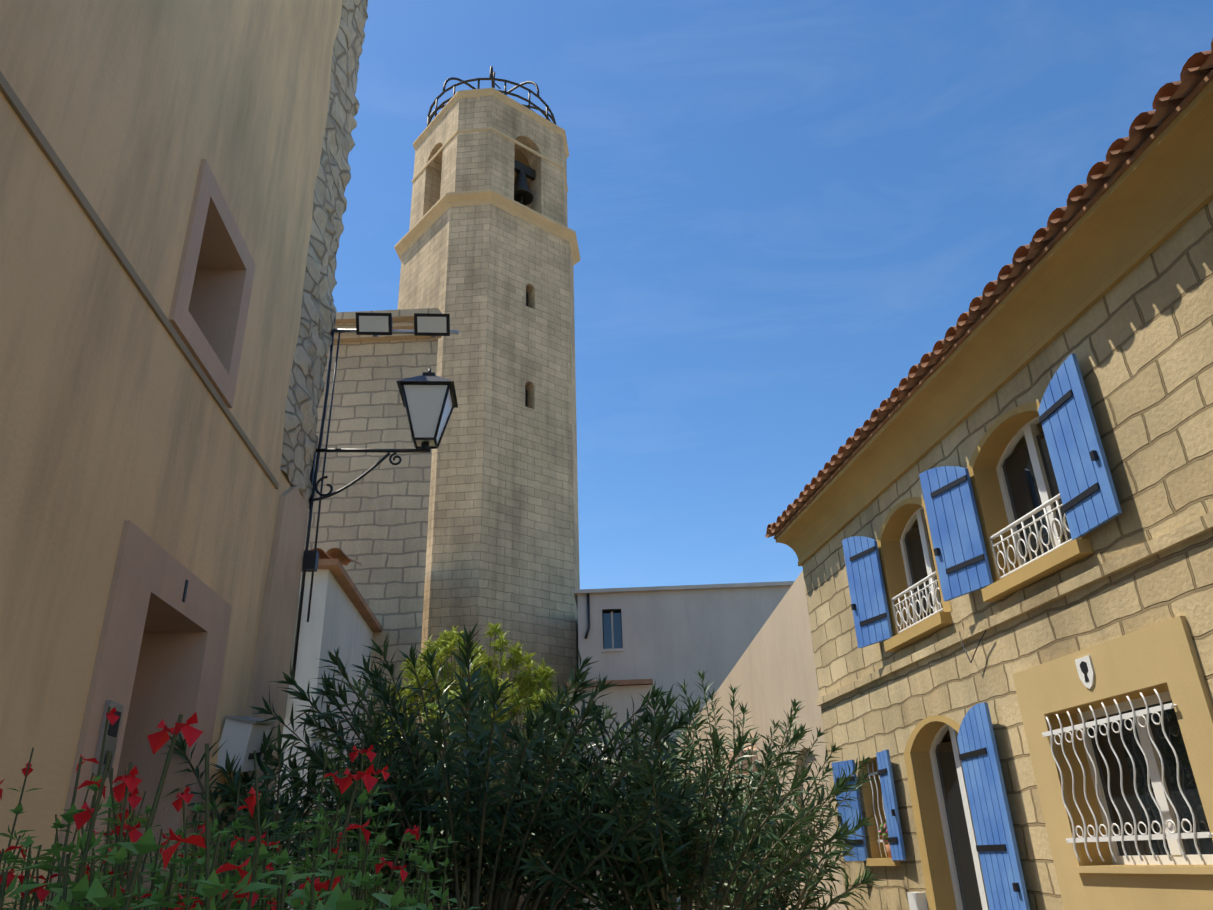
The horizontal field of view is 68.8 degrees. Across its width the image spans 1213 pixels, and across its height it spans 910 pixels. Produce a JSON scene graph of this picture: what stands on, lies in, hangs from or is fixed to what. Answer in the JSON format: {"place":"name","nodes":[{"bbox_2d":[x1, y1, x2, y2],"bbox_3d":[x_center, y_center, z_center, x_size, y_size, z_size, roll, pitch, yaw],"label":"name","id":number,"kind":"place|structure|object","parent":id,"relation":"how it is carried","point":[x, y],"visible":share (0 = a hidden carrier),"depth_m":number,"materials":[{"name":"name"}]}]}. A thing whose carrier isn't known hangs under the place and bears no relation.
{"place":"outdoors","nodes":[
{"label":"outdoors","id":0,"kind":"place"},
{"bbox_2d":[0,706,419,909],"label":"red flowers","id":1,"kind":"object","parent":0,"point":[132,877],"depth_m":0.85,"materials":[{"name":"red plant"}]},
{"bbox_2d":[0,799,480,909],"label":"flower foliage","id":2,"kind":"object","parent":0,"point":[97,894],"depth_m":1.05,"materials":[{"name":"green plant"}]},
{"bbox_2d":[161,707,441,909],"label":"oleander","id":3,"kind":"object","parent":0,"point":[295,783],"depth_m":4.17,"materials":[{"name":"green plant"}]},
{"bbox_2d":[304,308,441,907],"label":"stone wall","id":4,"kind":"structure","parent":0,"point":[374,522],"depth_m":13.08,"materials":[{"name":"stone"}]},
{"bbox_2d":[351,622,582,909],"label":"euphorbia shrub","id":5,"kind":"object","parent":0,"point":[450,641],"depth_m":8.62,"materials":[{"name":"green plant"}]},
{"bbox_2d":[452,683,862,909],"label":"oleander","id":6,"kind":"object","parent":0,"point":[641,792],"depth_m":4.94,"materials":[{"name":"green plant"}]},
{"bbox_2d":[578,586,790,908],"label":"grey house","id":7,"kind":"structure","parent":0,"point":[669,638],"depth_m":24.06,"materials":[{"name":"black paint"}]},
{"bbox_2d":[565,581,794,909],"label":"grey house trim","id":8,"kind":"structure","parent":7,"relation":"attached to","point":[619,699],"depth_m":19.28,"materials":[{"name":"grey paint"}]},
{"bbox_2d":[639,791,885,909],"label":"oleander","id":9,"kind":"object","parent":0,"point":[867,877],"depth_m":5.61,"materials":[{"name":"green plant"}]},
{"bbox_2d":[332,0,1212,588],"label":"sky","id":10,"kind":"structure","parent":0,"point":[776,209],"materials":[{"name":"blue"}]},
{"bbox_2d":[802,199,1212,909],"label":"house facade","id":11,"kind":"structure","parent":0,"point":[1138,341],"depth_m":6.45,"materials":[{"name":"beige stone"}]},
{"bbox_2d":[865,539,1092,865],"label":"window sills","id":12,"kind":"structure","parent":11,"relation":"attached to","point":[1069,553],"depth_m":6.83,"materials":[{"name":"beige stone"}]},
{"bbox_2d":[891,493,1072,633],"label":"balcony railings","id":13,"kind":"object","parent":11,"relation":"attached to","point":[1027,544],"visible":0.98,"depth_m":6.99,"materials":[{"name":"white metal"}]},
{"bbox_2d":[876,402,1091,909],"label":"arched window surrounds","id":14,"kind":"object","parent":11,"relation":"attached to","point":[1030,406],"visible":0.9,"depth_m":8.06,"materials":[{"name":"beige stone"}]},
{"bbox_2d":[776,79,1212,565],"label":"eave soffit","id":15,"kind":"structure","parent":11,"relation":"attached to","point":[1154,197],"depth_m":6.45,"materials":[{"name":"beige paint"}]},
{"bbox_2d":[900,416,1212,909],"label":"window frames","id":16,"kind":"structure","parent":11,"relation":"in","point":[1029,430],"depth_m":7.02,"materials":[{"name":"white wood"}]},
{"bbox_2d":[904,431,1212,909],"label":"window glass","id":17,"kind":"object","parent":16,"relation":"in","point":[1022,486],"depth_m":6.18,"materials":[{"name":"glass"}]},
{"bbox_2d":[1012,616,1212,909],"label":"window surround","id":18,"kind":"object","parent":11,"relation":"attached to","point":[1160,653],"depth_m":5.62,"materials":[{"name":"beige paint"}]},
{"label":"ground","id":19,"kind":"structure","parent":0,"visible":0},
{"bbox_2d":[0,0,341,909],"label":"house wall","id":20,"kind":"structure","parent":19,"relation":"on","point":[112,416],"depth_m":3.59,"materials":[{"name":"paint"}]},
{"bbox_2d":[0,71,278,488],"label":"molding","id":21,"kind":"structure","parent":20,"relation":"attached to","point":[27,120],"depth_m":3.35,"materials":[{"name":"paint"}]},
{"bbox_2d":[44,159,255,908],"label":"stone wall frames","id":22,"kind":"structure","parent":20,"relation":"attached to","point":[146,566],"depth_m":3.95,"materials":[{"name":"beige stone"}]},
{"bbox_2d":[91,700,123,777],"bbox_3d":[-1.830,1.045,3.255,0.026,0.260,0.110,0,-25,-5],"label":"intercom","id":23,"kind":"object","parent":22,"relation":"attached to","point":[112,737],"visible":0.62,"depth_m":3.24,"materials":[{"name":"silver metal"}]},
{"bbox_2d":[182,580,188,601],"bbox_3d":[-1.898,0.613,3.989,0.006,0.100,0.020,0,-25,-5],"label":"house number","id":24,"kind":"object","parent":22,"relation":"attached to","point":[185,590],"visible":1,"depth_m":3.98,"materials":[{"name":"black metal"}]},
{"bbox_2d":[217,716,275,771],"bbox_3d":[-1.899,1.512,4.650,0.197,0.321,0.385,0,-25,-5],"label":"mailbox","id":25,"kind":"object","parent":20,"relation":"attached to","point":[242,736],"visible":0.81,"depth_m":4.51,"materials":[{"name":"white paint"}]},
{"bbox_2d":[218,485,308,898],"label":"pilaster wall","id":26,"kind":"structure","parent":20,"relation":"attached to","point":[273,648],"depth_m":5.42,"materials":[{"name":"paint"}]},
{"bbox_2d":[280,0,367,501],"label":"stone quoin wall","id":27,"kind":"structure","parent":20,"relation":"attached to","point":[313,344],"depth_m":6.52,"materials":[{"name":"grey stone"}]},
{"bbox_2d":[291,315,340,679],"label":"wall cables","id":28,"kind":"object","parent":27,"relation":"attached to","point":[310,560],"depth_m":6.13,"materials":[{"name":"black metal"}]},
{"bbox_2d":[309,368,457,507],"bbox_3d":[-1.614,-0.141,6.425,1.005,1.120,0.410,0,-25,-5],"label":"street lantern","id":29,"kind":"object","parent":27,"relation":"attached to","point":[429,377],"depth_m":6.40,"materials":[{"name":"black metal"}]},
{"bbox_2d":[334,312,458,336],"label":"floodlights","id":30,"kind":"object","parent":27,"relation":"attached to","point":[425,324],"visible":0.85,"depth_m":6.80,"materials":[{"name":"black metal"}]},
{"bbox_2d":[270,559,381,909],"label":"white house","id":31,"kind":"structure","parent":19,"relation":"on","point":[343,617],"depth_m":9.48,"materials":[{"name":"grey paint"}]},
{"bbox_2d":[311,548,361,565],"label":"roof tiles","id":32,"kind":"object","parent":31,"relation":"on","point":[340,555],"visible":0.02,"depth_m":9.72,"materials":[{"name":"orange ceramic"}]},
{"bbox_2d":[215,620,716,909],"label":"oleander","id":33,"kind":"object","parent":19,"relation":"on","point":[492,834],"depth_m":4.80,"materials":[{"name":"green plant"}]},
{"bbox_2d":[397,203,579,909],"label":"tower shaft","id":34,"kind":"object","parent":19,"relation":"on","point":[503,538],"visible":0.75,"depth_m":28.12,"materials":[{"name":"beige stone"}]},
{"bbox_2d":[394,189,579,265],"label":"tower cornice","id":35,"kind":"structure","parent":34,"relation":"attached to","point":[425,222],"depth_m":31.82,"materials":[{"name":"beige stone"}]},
{"bbox_2d":[409,95,567,229],"bbox_3d":[-4.603,-10.036,35.080,5.120,4.950,5.120,18,-31,-37],"label":"belfry","id":36,"kind":"object","parent":34,"relation":"on","point":[473,160],"visible":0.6,"depth_m":33.38,"materials":[{"name":"stone"}]},
{"bbox_2d":[412,88,568,191],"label":"cornice molding","id":37,"kind":"structure","parent":36,"relation":"attached to","point":[520,156],"depth_m":34.12,"materials":[{"name":"beige stone"}]},
{"bbox_2d":[427,66,555,125],"bbox_3d":[-4.758,-14.481,37.116,5.340,4.308,5.340,18,-31,-37],"label":"tower iron cage","id":38,"kind":"object","parent":36,"relation":"on","point":[493,79],"visible":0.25,"depth_m":34.95,"materials":[{"name":"grey metal"}]},
{"bbox_2d":[514,160,535,205],"bbox_3d":[-3.223,-10.224,33.393,1.039,1.900,0.936,-2,-25,0],"label":"bell","id":39,"kind":"object","parent":36,"relation":"on","point":[523,195],"visible":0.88,"depth_m":33.28,"materials":[{"name":"brown metal"}]},
{"bbox_2d":[525,291,527,406],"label":"slit windows","id":40,"kind":"structure","parent":34,"relation":"in","point":[526,398],"depth_m":29.55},
{"bbox_2d":[631,668,877,908],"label":"oleander","id":41,"kind":"object","parent":19,"relation":"on","point":[758,774],"depth_m":8.19,"materials":[{"name":"green plant"}]},
{"bbox_2d":[692,784,823,909],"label":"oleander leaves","id":42,"kind":"object","parent":19,"relation":"on","point":[795,796],"depth_m":9.43,"materials":[{"name":"green plant"}]},
{"bbox_2d":[674,570,846,909],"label":"side garden wall","id":43,"kind":"structure","parent":19,"relation":"on","point":[772,675],"depth_m":12.26,"materials":[{"name":"beige paint"}]},
{"bbox_2d":[727,747,757,773],"bbox_3d":[2.060,4.623,13.441,0.340,0.370,0.550,2,-25,-8],"label":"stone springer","id":44,"kind":"object","parent":43,"relation":"attached to","point":[755,757],"visible":0.29,"depth_m":13.25,"materials":[{"name":"beige stone"}]},
{"bbox_3d":[4.898,0.416,4.149,1.600,4.600,14.450,2,-25,-8],"label":"house","id":45,"kind":"object","parent":19,"relation":"on","visible":0},
{"bbox_2d":[878,823,891,857],"bbox_3d":[2.848,3.865,8.884,0.158,0.324,0.220,2,-25,-8],"label":"potted plant","id":46,"kind":"object","parent":45,"relation":"on","point":[883,832],"depth_m":8.90,"materials":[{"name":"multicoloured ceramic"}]},
{"bbox_2d":[907,892,927,909],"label":"utility box","id":47,"kind":"object","parent":45,"relation":"attached to","point":[917,901],"visible":1,"depth_m":8.06,"materials":[{"name":"white paint"}]},
{"bbox_2d":[961,630,986,662],"bbox_3d":[3.038,1.591,7.292,0.022,0.211,0.408,2,-25,-8],"label":"iron wall bracket","id":48,"kind":"object","parent":45,"relation":"attached to","point":[975,650],"visible":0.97,"depth_m":7.31,"materials":[{"name":"beige metal"}]},
{"bbox_2d":[832,354,1121,909],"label":"shutters","id":49,"kind":"object","parent":45,"relation":"attached to","point":[1084,480],"visible":0.96,"depth_m":7.14,"materials":[{"name":"blue wood"}]},
{"bbox_2d":[774,69,1212,538],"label":"house eave","id":50,"kind":"object","parent":45,"relation":"on","point":[1176,112],"visible":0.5,"depth_m":6.21,"materials":[{"name":"paint"}]},
{"bbox_2d":[765,39,1212,537],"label":"eave tiles","id":51,"kind":"object","parent":50,"relation":"on","point":[1170,97],"visible":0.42,"depth_m":6.24,"materials":[{"name":"brown ceramic"}]},
{"bbox_2d":[816,511,1212,705],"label":"string course","id":52,"kind":"object","parent":45,"relation":"attached to","point":[1199,526],"visible":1,"depth_m":6.39,"materials":[{"name":"stone"}]},
{"bbox_2d":[867,689,1212,861],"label":"window grilles","id":53,"kind":"object","parent":45,"relation":"attached to","point":[1135,837],"visible":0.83,"depth_m":5.60,"materials":[{"name":"white metal"}]},
{"bbox_2d":[1075,655,1094,688],"bbox_3d":[3.242,1.474,5.984,0.016,0.210,0.150,2,-25,-8],"label":"house plaque","id":54,"kind":"object","parent":45,"relation":"attached to","point":[1085,670],"visible":0.94,"depth_m":5.98,"materials":[{"name":"white ceramic"}]}
]}

